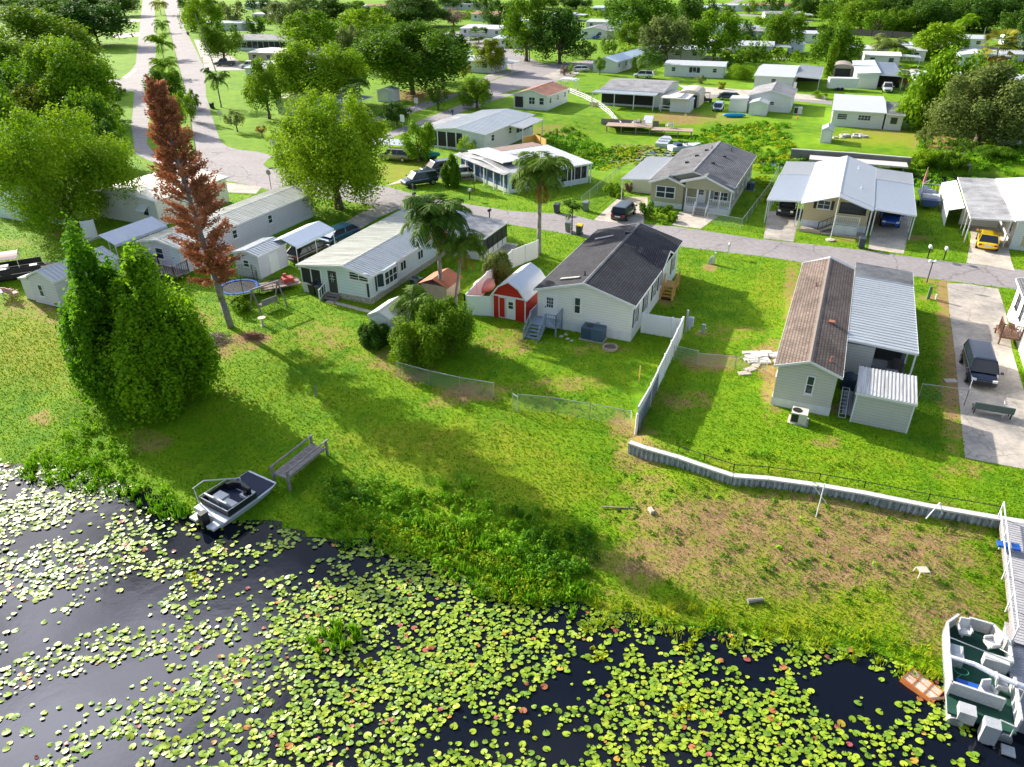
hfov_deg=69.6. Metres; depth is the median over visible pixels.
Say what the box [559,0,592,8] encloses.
oak tree
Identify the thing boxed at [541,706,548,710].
lily pad
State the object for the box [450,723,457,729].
lily pad
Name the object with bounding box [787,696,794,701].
lily pad
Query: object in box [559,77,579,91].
gazebo
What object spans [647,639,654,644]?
lily pad
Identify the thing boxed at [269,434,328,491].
footbridge
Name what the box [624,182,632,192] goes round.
shrub
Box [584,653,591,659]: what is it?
lily pad
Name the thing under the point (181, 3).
broadleaf tree
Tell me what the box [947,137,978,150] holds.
shrub
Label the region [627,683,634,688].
lily pad
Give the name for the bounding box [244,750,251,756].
lily pad
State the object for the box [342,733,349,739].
lily pad
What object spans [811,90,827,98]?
shrub
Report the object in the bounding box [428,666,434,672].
lily pad
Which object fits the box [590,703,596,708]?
lily pad
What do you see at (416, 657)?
lily pad
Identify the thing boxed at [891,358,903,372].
cabinet
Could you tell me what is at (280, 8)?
broadleaf tree
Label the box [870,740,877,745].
lily pad
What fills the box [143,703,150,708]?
lily pad
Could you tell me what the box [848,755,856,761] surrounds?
lily pad
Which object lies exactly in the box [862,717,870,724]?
lily pad
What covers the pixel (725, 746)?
lily pad
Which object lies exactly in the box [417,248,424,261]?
window
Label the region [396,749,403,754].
lily pad
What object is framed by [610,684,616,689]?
lily pad
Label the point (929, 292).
utility pedestal
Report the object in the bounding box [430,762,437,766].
lily pad
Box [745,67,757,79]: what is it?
shrub
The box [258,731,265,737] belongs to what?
lily pad
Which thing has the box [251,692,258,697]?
lily pad
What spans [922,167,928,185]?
patio umbrella
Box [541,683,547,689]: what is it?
lily pad
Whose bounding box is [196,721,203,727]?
lily pad
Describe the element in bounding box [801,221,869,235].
patio
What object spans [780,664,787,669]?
lily pad
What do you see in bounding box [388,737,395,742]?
lily pad
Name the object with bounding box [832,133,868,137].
sandbag heap
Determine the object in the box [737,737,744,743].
lily pad
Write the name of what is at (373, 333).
shrub
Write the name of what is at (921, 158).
shrub
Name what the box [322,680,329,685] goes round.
lily pad
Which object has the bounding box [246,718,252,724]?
lily pad
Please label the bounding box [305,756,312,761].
lily pad
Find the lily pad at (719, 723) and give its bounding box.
[716,721,722,726]
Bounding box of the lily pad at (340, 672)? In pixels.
[336,670,343,676]
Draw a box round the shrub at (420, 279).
[411,275,422,284]
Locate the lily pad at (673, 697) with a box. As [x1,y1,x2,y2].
[669,695,676,700]
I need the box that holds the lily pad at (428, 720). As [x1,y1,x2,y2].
[426,717,433,722]
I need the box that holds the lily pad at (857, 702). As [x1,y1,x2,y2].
[854,700,861,705]
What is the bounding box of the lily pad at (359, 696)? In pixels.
[354,693,361,699]
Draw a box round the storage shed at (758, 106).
[748,97,769,115]
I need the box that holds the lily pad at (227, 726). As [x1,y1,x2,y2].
[224,723,232,730]
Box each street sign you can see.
[400,115,404,122]
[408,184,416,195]
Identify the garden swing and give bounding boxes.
[249,280,287,315]
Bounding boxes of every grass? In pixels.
[304,616,361,654]
[588,596,944,682]
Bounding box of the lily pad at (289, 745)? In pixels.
[285,742,293,748]
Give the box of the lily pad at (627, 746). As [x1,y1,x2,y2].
[623,743,630,750]
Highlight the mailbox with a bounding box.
[943,246,948,259]
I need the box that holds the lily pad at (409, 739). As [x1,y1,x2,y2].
[406,736,414,741]
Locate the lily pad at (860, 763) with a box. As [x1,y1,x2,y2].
[856,759,863,765]
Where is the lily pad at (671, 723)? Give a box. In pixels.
[666,721,673,726]
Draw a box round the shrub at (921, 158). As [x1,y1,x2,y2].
[909,148,942,167]
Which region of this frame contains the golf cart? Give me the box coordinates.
[704,92,711,102]
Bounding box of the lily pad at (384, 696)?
[382,694,388,699]
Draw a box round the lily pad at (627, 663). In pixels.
[623,661,629,667]
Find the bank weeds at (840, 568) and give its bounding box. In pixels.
[591,483,1002,657]
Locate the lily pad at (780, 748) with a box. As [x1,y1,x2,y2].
[778,746,785,752]
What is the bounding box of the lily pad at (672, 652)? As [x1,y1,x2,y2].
[669,650,676,654]
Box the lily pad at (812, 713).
[809,710,816,715]
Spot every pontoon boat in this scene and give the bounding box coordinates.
[0,250,55,281]
[942,613,1023,757]
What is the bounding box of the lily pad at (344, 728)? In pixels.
[342,724,349,730]
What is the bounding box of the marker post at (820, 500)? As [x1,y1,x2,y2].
[815,483,824,516]
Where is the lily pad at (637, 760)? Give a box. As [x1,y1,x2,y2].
[633,757,640,762]
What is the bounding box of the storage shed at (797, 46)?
[787,42,805,53]
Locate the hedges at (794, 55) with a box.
[24,5,1023,151]
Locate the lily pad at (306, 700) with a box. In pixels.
[302,698,309,703]
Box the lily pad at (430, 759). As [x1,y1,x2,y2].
[428,756,434,761]
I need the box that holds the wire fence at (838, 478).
[678,445,1000,512]
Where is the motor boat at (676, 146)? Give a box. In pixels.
[667,141,700,151]
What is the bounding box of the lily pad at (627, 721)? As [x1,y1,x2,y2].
[622,718,629,723]
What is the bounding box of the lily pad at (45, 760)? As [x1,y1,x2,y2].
[40,758,48,764]
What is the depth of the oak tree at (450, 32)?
239.75 m
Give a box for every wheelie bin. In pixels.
[307,281,315,294]
[314,283,324,296]
[554,202,560,212]
[565,220,570,231]
[576,223,583,234]
[583,200,589,210]
[858,236,866,248]
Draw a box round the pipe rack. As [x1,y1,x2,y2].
[925,502,942,518]
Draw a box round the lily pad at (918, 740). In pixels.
[915,737,923,743]
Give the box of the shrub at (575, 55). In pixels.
[570,51,580,58]
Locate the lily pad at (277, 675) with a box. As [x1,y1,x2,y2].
[274,672,281,678]
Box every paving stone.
[737,370,751,375]
[744,366,756,371]
[943,379,957,382]
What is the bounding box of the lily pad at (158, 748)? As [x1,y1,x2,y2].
[154,745,161,751]
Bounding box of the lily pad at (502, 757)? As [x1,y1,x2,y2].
[498,754,505,762]
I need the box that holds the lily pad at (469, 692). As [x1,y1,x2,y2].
[466,688,473,694]
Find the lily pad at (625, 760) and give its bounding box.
[623,756,630,762]
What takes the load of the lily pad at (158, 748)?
on the water
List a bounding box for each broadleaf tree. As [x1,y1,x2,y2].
[0,33,117,123]
[0,82,20,112]
[9,83,68,128]
[61,86,128,151]
[88,117,127,180]
[98,0,141,14]
[141,65,186,98]
[151,93,187,127]
[176,0,196,8]
[176,88,197,121]
[179,0,224,32]
[185,94,200,108]
[198,20,247,59]
[213,0,249,20]
[222,108,245,131]
[255,124,267,136]
[266,0,311,27]
[335,23,370,51]
[378,100,412,125]
[398,120,437,162]
[424,80,448,109]
[436,0,471,8]
[440,8,467,25]
[455,75,493,108]
[460,65,472,77]
[472,37,505,72]
[478,0,518,24]
[498,0,553,60]
[530,7,589,63]
[577,42,597,58]
[594,56,606,74]
[613,21,645,47]
[630,54,646,71]
[637,13,693,62]
[677,0,721,23]
[688,8,746,60]
[760,0,786,10]
[761,9,808,50]
[808,18,864,64]
[894,72,946,130]
[903,42,993,131]
[907,21,972,59]
[914,127,937,144]
[1000,17,1023,50]
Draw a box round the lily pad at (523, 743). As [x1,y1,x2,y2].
[519,741,525,746]
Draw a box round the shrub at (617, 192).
[614,188,623,198]
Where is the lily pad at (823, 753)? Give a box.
[818,750,826,757]
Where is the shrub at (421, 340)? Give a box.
[386,315,445,374]
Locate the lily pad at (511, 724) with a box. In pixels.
[507,722,513,727]
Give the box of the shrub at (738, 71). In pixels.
[724,63,755,80]
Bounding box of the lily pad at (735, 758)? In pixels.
[732,755,739,760]
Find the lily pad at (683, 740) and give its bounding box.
[681,738,688,743]
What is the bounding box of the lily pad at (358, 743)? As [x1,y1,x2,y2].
[356,741,363,745]
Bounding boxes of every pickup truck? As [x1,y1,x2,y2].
[214,58,235,65]
[239,60,250,68]
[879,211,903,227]
[881,82,893,92]
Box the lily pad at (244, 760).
[240,757,247,762]
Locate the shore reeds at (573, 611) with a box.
[413,475,591,619]
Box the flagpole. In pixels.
[826,188,841,241]
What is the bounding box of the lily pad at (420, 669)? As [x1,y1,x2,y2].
[417,667,423,672]
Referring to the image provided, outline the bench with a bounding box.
[972,402,1015,419]
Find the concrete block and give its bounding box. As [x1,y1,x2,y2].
[648,506,653,513]
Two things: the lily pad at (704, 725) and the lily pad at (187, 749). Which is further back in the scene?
the lily pad at (704, 725)
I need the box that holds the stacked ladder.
[838,387,849,417]
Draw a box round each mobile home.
[96,169,229,224]
[135,185,314,278]
[207,20,256,31]
[236,34,311,50]
[244,2,285,8]
[244,61,315,77]
[246,47,324,60]
[252,12,281,19]
[277,89,372,122]
[295,206,518,303]
[365,4,385,6]
[420,109,543,149]
[442,2,487,9]
[454,142,592,193]
[460,24,502,37]
[465,55,520,76]
[471,11,521,20]
[491,35,534,50]
[512,81,569,110]
[523,223,682,341]
[554,12,587,21]
[581,23,619,40]
[586,19,626,27]
[590,78,694,112]
[592,5,629,13]
[592,46,662,72]
[621,141,756,216]
[661,45,720,60]
[663,60,727,77]
[709,23,759,33]
[711,3,748,10]
[735,40,790,58]
[738,27,765,38]
[747,2,790,10]
[748,82,797,112]
[753,64,823,89]
[762,11,812,21]
[764,155,916,239]
[770,256,918,415]
[790,30,818,42]
[830,94,905,130]
[847,45,927,60]
[851,60,902,88]
[862,51,920,70]
[902,42,963,51]
[908,70,1023,84]
[939,177,1023,250]
[956,48,1018,66]
[964,34,1004,50]
[993,277,1023,365]
[995,125,1023,145]
[996,50,1023,64]
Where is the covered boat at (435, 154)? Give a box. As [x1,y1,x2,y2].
[411,149,439,159]
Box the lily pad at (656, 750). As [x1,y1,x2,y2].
[652,747,659,753]
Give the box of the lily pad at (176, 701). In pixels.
[173,699,180,704]
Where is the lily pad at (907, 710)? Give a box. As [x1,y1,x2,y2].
[903,707,910,712]
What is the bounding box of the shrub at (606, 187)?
[602,181,620,196]
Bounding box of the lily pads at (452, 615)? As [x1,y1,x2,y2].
[0,459,979,766]
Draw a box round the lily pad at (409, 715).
[406,712,412,717]
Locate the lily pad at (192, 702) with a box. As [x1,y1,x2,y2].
[189,700,197,704]
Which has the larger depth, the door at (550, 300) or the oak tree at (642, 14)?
the oak tree at (642, 14)
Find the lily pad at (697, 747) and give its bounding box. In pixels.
[694,743,700,749]
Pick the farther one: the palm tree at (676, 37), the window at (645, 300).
the palm tree at (676, 37)
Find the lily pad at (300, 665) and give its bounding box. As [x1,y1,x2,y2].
[296,662,303,667]
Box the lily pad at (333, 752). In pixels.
[329,749,336,755]
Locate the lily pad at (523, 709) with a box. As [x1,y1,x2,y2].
[519,707,526,712]
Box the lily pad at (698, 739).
[694,736,701,743]
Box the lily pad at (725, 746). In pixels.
[721,742,728,748]
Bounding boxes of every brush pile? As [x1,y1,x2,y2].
[209,331,233,345]
[240,329,265,341]
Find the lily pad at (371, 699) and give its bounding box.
[368,697,375,702]
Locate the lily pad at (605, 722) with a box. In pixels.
[601,719,608,725]
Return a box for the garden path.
[325,300,370,312]
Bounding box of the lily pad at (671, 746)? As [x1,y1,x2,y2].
[669,744,676,751]
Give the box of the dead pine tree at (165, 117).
[141,73,246,328]
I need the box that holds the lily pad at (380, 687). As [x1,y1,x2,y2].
[376,684,383,690]
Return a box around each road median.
[147,0,194,155]
[264,158,279,168]
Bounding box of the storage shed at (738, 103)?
[728,95,749,111]
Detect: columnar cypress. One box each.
[440,152,461,188]
[823,33,839,77]
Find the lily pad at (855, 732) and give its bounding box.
[852,730,860,735]
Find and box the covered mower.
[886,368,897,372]
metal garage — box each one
[679,85,705,107]
[832,60,852,76]
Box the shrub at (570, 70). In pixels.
[565,64,574,73]
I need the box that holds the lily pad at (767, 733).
[763,730,770,735]
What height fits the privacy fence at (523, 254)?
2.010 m
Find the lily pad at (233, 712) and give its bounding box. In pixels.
[228,710,235,715]
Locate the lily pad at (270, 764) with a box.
[268,760,275,766]
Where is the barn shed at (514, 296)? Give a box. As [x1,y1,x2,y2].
[490,262,544,322]
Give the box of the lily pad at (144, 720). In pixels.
[142,716,149,722]
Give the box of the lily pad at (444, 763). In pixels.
[442,760,448,765]
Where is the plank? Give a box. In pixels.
[929,696,944,700]
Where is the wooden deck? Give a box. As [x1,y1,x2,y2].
[601,115,692,136]
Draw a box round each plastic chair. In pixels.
[0,287,11,294]
[5,288,20,297]
[1006,322,1019,335]
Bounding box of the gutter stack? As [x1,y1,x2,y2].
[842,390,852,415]
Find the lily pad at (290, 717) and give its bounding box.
[285,715,292,720]
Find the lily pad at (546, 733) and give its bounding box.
[543,729,549,735]
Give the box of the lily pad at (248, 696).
[243,694,250,700]
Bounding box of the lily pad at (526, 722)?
[524,720,531,726]
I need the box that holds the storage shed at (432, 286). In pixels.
[418,268,462,300]
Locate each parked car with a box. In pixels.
[287,240,328,261]
[317,222,359,244]
[379,147,410,162]
[400,168,438,185]
[420,158,447,171]
[459,164,473,177]
[572,65,589,71]
[611,200,637,220]
[633,70,653,78]
[712,101,723,110]
[717,92,739,99]
[776,201,797,216]
[959,339,1003,386]
[975,229,1002,250]
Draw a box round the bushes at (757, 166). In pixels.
[574,120,941,202]
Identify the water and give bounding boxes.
[0,150,1023,766]
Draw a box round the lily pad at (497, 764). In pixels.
[493,762,500,766]
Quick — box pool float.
[473,278,494,292]
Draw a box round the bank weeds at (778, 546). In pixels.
[613,461,992,574]
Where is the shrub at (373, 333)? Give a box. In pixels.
[357,320,390,351]
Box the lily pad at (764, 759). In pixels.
[761,757,768,762]
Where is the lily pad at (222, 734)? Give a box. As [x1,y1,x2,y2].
[217,732,225,737]
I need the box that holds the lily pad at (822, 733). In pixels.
[819,731,827,736]
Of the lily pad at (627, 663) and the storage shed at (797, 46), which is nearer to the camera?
the lily pad at (627, 663)
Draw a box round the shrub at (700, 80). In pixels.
[694,75,706,83]
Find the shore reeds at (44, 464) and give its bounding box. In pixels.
[17,452,195,520]
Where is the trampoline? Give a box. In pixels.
[220,264,260,297]
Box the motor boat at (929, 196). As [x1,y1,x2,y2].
[917,180,940,206]
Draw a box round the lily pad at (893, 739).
[889,735,897,741]
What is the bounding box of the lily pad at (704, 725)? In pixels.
[699,721,706,727]
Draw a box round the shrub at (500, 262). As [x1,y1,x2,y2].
[481,249,513,285]
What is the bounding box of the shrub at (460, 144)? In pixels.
[456,135,476,151]
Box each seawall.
[628,440,1023,528]
[790,148,911,163]
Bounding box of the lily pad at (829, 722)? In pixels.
[825,719,833,724]
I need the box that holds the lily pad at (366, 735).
[363,732,371,738]
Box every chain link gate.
[512,393,517,412]
[673,346,698,364]
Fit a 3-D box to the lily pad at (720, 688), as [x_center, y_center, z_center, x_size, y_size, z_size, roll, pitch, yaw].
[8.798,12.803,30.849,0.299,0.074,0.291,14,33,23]
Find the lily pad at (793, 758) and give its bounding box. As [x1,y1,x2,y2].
[790,754,797,761]
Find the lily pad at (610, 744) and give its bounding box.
[606,742,612,748]
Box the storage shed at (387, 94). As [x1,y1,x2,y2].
[376,85,399,101]
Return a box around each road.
[109,0,271,176]
[226,168,1023,289]
[271,92,515,156]
[372,72,497,120]
[445,32,541,63]
[467,60,592,100]
[705,89,831,104]
[728,0,758,15]
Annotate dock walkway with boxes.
[997,501,1023,645]
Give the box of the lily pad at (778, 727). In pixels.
[773,723,780,729]
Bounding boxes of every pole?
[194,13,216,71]
[601,506,635,508]
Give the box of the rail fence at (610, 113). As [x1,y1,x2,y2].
[569,87,620,121]
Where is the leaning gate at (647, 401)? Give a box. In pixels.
[639,374,658,431]
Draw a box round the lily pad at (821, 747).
[817,743,825,749]
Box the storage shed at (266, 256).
[231,237,288,278]
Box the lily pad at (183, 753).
[179,750,187,757]
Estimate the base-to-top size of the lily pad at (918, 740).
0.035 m
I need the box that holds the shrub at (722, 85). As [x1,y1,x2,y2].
[718,81,725,88]
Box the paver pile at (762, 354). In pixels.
[742,350,776,363]
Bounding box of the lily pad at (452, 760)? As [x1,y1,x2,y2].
[450,756,457,762]
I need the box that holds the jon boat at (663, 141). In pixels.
[655,136,671,147]
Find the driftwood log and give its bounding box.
[747,597,763,603]
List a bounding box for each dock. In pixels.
[809,155,907,171]
[1003,622,1023,733]
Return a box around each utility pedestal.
[699,324,706,333]
[708,252,715,264]
[927,286,932,298]
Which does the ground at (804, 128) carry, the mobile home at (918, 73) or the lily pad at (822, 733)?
the mobile home at (918, 73)
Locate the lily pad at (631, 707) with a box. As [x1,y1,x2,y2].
[627,705,633,710]
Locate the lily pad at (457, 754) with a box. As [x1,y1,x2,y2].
[452,751,459,756]
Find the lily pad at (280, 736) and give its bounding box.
[278,733,285,739]
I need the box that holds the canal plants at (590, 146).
[536,120,1023,191]
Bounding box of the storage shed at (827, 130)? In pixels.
[820,123,834,142]
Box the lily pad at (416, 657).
[412,655,418,661]
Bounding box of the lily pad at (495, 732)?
[492,728,499,735]
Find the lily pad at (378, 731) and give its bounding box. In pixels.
[375,727,382,733]
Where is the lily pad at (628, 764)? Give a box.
[626,760,633,766]
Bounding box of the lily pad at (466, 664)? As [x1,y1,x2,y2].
[462,662,469,667]
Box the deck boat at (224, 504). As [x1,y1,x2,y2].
[189,471,275,531]
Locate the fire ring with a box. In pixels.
[602,343,617,351]
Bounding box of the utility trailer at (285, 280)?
[259,273,301,293]
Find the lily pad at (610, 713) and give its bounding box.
[608,711,615,716]
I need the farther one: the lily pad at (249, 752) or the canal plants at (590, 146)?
the canal plants at (590, 146)
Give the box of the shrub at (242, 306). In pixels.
[231,296,249,313]
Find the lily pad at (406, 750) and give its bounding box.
[402,747,408,752]
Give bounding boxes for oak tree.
[0,0,33,6]
[0,0,74,12]
[0,2,114,67]
[0,38,45,90]
[0,64,41,114]
[0,91,38,190]
[41,3,92,38]
[46,0,136,45]
[57,0,99,5]
[177,11,198,31]
[195,0,223,17]
[241,56,286,118]
[244,0,269,11]
[245,15,265,33]
[262,0,283,9]
[266,37,373,106]
[275,6,338,51]
[292,0,354,22]
[321,45,368,88]
[337,4,395,40]
[345,0,372,17]
[347,17,475,97]
[376,0,452,26]
[379,7,398,23]
[421,29,471,81]
[439,27,455,35]
[471,0,494,9]
[526,0,563,8]
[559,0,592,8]
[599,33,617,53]
[602,0,627,14]
[605,0,678,36]
[670,2,681,20]
[715,3,736,14]
[739,0,759,13]
[741,20,755,37]
[744,40,767,61]
[776,8,805,21]
[785,0,824,16]
[805,0,837,17]
[815,0,862,24]
[836,0,888,29]
[853,45,865,59]
[862,0,908,17]
[862,9,897,30]
[879,6,918,30]
[889,0,930,29]
[907,0,966,30]
[920,58,1023,148]
[934,0,988,30]
[961,0,1021,32]
[996,2,1023,35]
[999,0,1023,29]
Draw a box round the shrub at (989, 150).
[973,144,1022,159]
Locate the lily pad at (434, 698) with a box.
[431,695,438,702]
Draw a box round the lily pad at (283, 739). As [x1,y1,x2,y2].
[280,737,287,743]
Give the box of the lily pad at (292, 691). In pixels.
[289,688,296,694]
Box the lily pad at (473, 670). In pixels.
[468,667,475,673]
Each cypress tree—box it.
[52,211,154,416]
[94,236,229,432]
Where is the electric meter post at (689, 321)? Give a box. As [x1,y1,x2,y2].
[684,310,693,332]
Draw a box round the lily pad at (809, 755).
[804,751,812,758]
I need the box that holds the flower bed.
[648,212,676,224]
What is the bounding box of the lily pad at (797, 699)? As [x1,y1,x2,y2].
[794,697,800,703]
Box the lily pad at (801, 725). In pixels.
[798,723,805,728]
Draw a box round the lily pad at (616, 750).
[611,748,618,753]
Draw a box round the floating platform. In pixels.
[900,667,943,703]
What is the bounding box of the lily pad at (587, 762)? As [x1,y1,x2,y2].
[585,760,592,766]
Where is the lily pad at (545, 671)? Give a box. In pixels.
[543,668,549,673]
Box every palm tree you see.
[142,33,176,57]
[148,0,168,14]
[148,56,177,71]
[151,19,169,32]
[200,68,230,106]
[257,8,271,24]
[339,82,363,97]
[347,76,369,95]
[389,284,433,322]
[399,193,473,284]
[434,229,487,304]
[468,26,487,42]
[510,151,573,254]
[522,29,534,61]
[560,199,584,233]
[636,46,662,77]
[649,51,666,74]
[674,30,692,59]
[870,33,890,50]
[875,36,909,53]
[890,48,916,62]
[896,64,918,89]
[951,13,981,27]
[979,28,1021,65]
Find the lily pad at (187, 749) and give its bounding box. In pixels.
[184,745,192,751]
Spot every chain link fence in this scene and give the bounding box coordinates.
[396,361,493,397]
[517,394,631,426]
[581,166,619,202]
[697,353,767,371]
[706,166,778,227]
[918,383,968,404]
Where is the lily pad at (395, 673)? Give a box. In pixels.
[391,671,397,676]
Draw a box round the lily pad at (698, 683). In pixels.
[695,681,702,686]
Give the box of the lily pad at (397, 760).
[395,756,401,762]
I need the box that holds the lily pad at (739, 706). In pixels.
[736,704,742,708]
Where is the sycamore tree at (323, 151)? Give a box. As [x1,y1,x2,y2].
[263,84,396,219]
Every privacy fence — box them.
[79,219,97,238]
[464,294,491,315]
[465,239,538,295]
[523,134,546,144]
[634,316,684,434]
[640,312,681,337]
[802,26,913,38]
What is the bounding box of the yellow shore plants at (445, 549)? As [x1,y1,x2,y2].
[361,513,570,606]
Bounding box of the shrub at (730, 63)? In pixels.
[726,57,735,68]
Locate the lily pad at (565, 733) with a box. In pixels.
[562,731,570,736]
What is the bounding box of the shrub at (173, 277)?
[160,273,177,287]
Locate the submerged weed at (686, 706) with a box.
[183,571,695,717]
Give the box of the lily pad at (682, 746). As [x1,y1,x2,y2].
[678,743,685,749]
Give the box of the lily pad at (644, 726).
[641,724,648,729]
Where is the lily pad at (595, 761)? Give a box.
[593,758,599,763]
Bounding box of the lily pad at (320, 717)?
[317,714,324,719]
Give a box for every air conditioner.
[409,276,422,286]
[579,322,606,343]
[745,181,754,190]
[787,406,808,426]
[793,106,802,114]
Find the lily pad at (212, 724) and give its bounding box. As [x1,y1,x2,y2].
[210,719,217,726]
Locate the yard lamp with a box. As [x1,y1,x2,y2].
[926,259,937,282]
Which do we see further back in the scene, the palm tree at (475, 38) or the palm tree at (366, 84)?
the palm tree at (475, 38)
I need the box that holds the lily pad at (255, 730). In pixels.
[249,728,257,735]
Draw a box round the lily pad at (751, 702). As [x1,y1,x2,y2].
[747,698,753,704]
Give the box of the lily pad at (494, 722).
[490,720,497,726]
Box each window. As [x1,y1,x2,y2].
[36,284,46,297]
[143,207,150,216]
[154,247,165,260]
[231,229,238,239]
[242,259,249,268]
[267,214,273,224]
[348,271,368,283]
[376,262,397,290]
[400,259,407,272]
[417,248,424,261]
[529,97,534,104]
[539,98,543,105]
[573,297,580,314]
[632,303,639,327]
[642,291,648,312]
[651,280,656,300]
[657,271,662,290]
[670,255,675,273]
[710,191,730,202]
[803,375,815,395]
[813,200,834,210]
[836,113,847,119]
[838,202,866,215]
[857,115,870,121]
[890,117,897,123]
[1009,222,1013,233]
[1014,293,1021,310]
[1018,304,1023,321]
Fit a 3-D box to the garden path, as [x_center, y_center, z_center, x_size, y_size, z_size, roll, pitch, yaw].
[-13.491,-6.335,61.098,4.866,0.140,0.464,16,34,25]
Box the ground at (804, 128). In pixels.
[0,0,1023,678]
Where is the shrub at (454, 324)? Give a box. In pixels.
[417,292,476,358]
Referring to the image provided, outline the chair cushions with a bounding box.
[996,540,1020,551]
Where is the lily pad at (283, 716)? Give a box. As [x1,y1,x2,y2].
[280,714,286,719]
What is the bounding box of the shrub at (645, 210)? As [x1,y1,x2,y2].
[639,201,654,218]
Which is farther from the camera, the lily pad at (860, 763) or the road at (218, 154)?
the road at (218, 154)
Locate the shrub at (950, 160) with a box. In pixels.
[935,150,970,170]
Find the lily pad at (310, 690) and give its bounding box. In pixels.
[306,688,312,694]
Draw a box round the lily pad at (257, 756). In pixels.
[255,752,263,758]
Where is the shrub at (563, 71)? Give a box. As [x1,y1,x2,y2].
[560,65,568,74]
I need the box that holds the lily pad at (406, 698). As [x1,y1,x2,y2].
[404,696,410,701]
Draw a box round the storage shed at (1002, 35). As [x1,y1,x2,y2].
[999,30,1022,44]
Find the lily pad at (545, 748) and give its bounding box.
[543,746,550,751]
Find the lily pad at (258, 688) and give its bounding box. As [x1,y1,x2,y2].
[256,685,263,690]
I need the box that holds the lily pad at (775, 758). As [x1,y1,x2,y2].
[772,755,780,761]
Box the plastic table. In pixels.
[913,566,930,577]
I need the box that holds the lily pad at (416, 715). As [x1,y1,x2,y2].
[412,713,419,719]
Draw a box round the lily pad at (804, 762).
[802,760,809,765]
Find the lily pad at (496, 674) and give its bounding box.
[494,671,500,677]
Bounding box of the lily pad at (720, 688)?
[718,686,725,691]
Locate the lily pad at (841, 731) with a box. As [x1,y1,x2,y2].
[836,728,843,734]
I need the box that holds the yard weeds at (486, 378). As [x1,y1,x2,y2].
[236,310,626,414]
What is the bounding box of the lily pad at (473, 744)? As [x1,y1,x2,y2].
[470,740,477,746]
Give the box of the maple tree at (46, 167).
[0,98,145,238]
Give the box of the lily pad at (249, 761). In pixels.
[247,757,253,764]
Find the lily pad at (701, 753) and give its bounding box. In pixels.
[698,750,705,756]
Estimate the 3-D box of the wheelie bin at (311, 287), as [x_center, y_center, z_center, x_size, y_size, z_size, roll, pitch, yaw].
[-17.019,-8.182,63.098,0.660,1.119,0.844,10,32,17]
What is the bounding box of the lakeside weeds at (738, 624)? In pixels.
[629,615,927,676]
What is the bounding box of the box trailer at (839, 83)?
[826,77,858,90]
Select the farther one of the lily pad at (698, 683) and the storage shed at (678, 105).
the storage shed at (678, 105)
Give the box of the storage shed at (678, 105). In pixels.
[669,93,694,112]
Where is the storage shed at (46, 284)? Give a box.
[17,246,121,306]
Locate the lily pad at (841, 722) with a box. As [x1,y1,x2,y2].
[837,719,845,726]
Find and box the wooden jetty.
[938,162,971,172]
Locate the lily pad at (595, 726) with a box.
[593,724,600,729]
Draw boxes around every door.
[2,202,14,218]
[169,247,182,268]
[268,251,279,273]
[326,269,338,292]
[372,317,386,323]
[382,92,387,101]
[498,296,515,319]
[543,293,556,318]
[664,263,668,282]
[696,189,705,203]
[754,105,761,114]
[821,131,831,142]
[857,78,876,87]
[1017,313,1023,335]
[1019,233,1023,246]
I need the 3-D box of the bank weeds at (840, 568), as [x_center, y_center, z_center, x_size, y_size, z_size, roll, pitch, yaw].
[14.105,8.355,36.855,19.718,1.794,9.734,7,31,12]
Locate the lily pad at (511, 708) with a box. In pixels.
[508,706,515,712]
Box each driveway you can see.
[113,32,139,37]
[122,68,135,77]
[129,19,139,21]
[194,39,244,70]
[226,182,261,193]
[317,213,376,246]
[361,206,396,217]
[386,172,473,185]
[542,61,590,81]
[594,197,647,223]
[672,211,716,228]
[679,85,825,100]
[764,211,799,241]
[869,211,911,253]
[947,283,1023,468]
[966,224,1014,270]
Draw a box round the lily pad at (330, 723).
[328,721,335,725]
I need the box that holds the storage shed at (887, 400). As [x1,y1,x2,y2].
[849,365,917,433]
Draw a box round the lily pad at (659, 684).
[654,682,661,687]
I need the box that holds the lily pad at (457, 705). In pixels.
[453,703,459,708]
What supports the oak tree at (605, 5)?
on the ground at (804, 128)
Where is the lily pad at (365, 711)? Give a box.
[361,709,367,714]
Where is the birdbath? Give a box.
[257,316,265,326]
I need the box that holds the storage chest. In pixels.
[871,358,886,370]
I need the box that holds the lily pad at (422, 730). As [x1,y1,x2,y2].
[419,728,426,733]
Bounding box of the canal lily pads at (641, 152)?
[596,144,753,166]
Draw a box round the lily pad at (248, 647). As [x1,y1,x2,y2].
[244,645,251,650]
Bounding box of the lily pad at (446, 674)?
[443,672,449,678]
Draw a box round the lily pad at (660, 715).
[657,711,664,717]
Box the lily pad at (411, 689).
[408,686,414,691]
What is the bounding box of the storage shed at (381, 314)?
[367,296,409,334]
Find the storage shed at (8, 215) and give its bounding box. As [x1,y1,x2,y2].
[0,185,68,220]
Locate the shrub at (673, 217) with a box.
[666,211,677,222]
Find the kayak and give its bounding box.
[723,113,745,116]
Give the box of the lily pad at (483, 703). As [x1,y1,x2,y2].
[479,700,486,705]
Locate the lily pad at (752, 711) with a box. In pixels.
[748,708,755,713]
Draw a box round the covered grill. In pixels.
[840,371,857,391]
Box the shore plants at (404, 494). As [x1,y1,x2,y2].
[315,471,595,607]
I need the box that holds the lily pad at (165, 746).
[162,742,169,748]
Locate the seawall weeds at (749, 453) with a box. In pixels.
[676,436,855,466]
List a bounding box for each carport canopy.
[87,216,167,264]
[273,221,334,269]
[375,139,412,145]
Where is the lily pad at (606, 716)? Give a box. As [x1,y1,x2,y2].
[604,713,611,719]
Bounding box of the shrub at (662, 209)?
[656,205,673,212]
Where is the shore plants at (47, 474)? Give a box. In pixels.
[18,406,189,516]

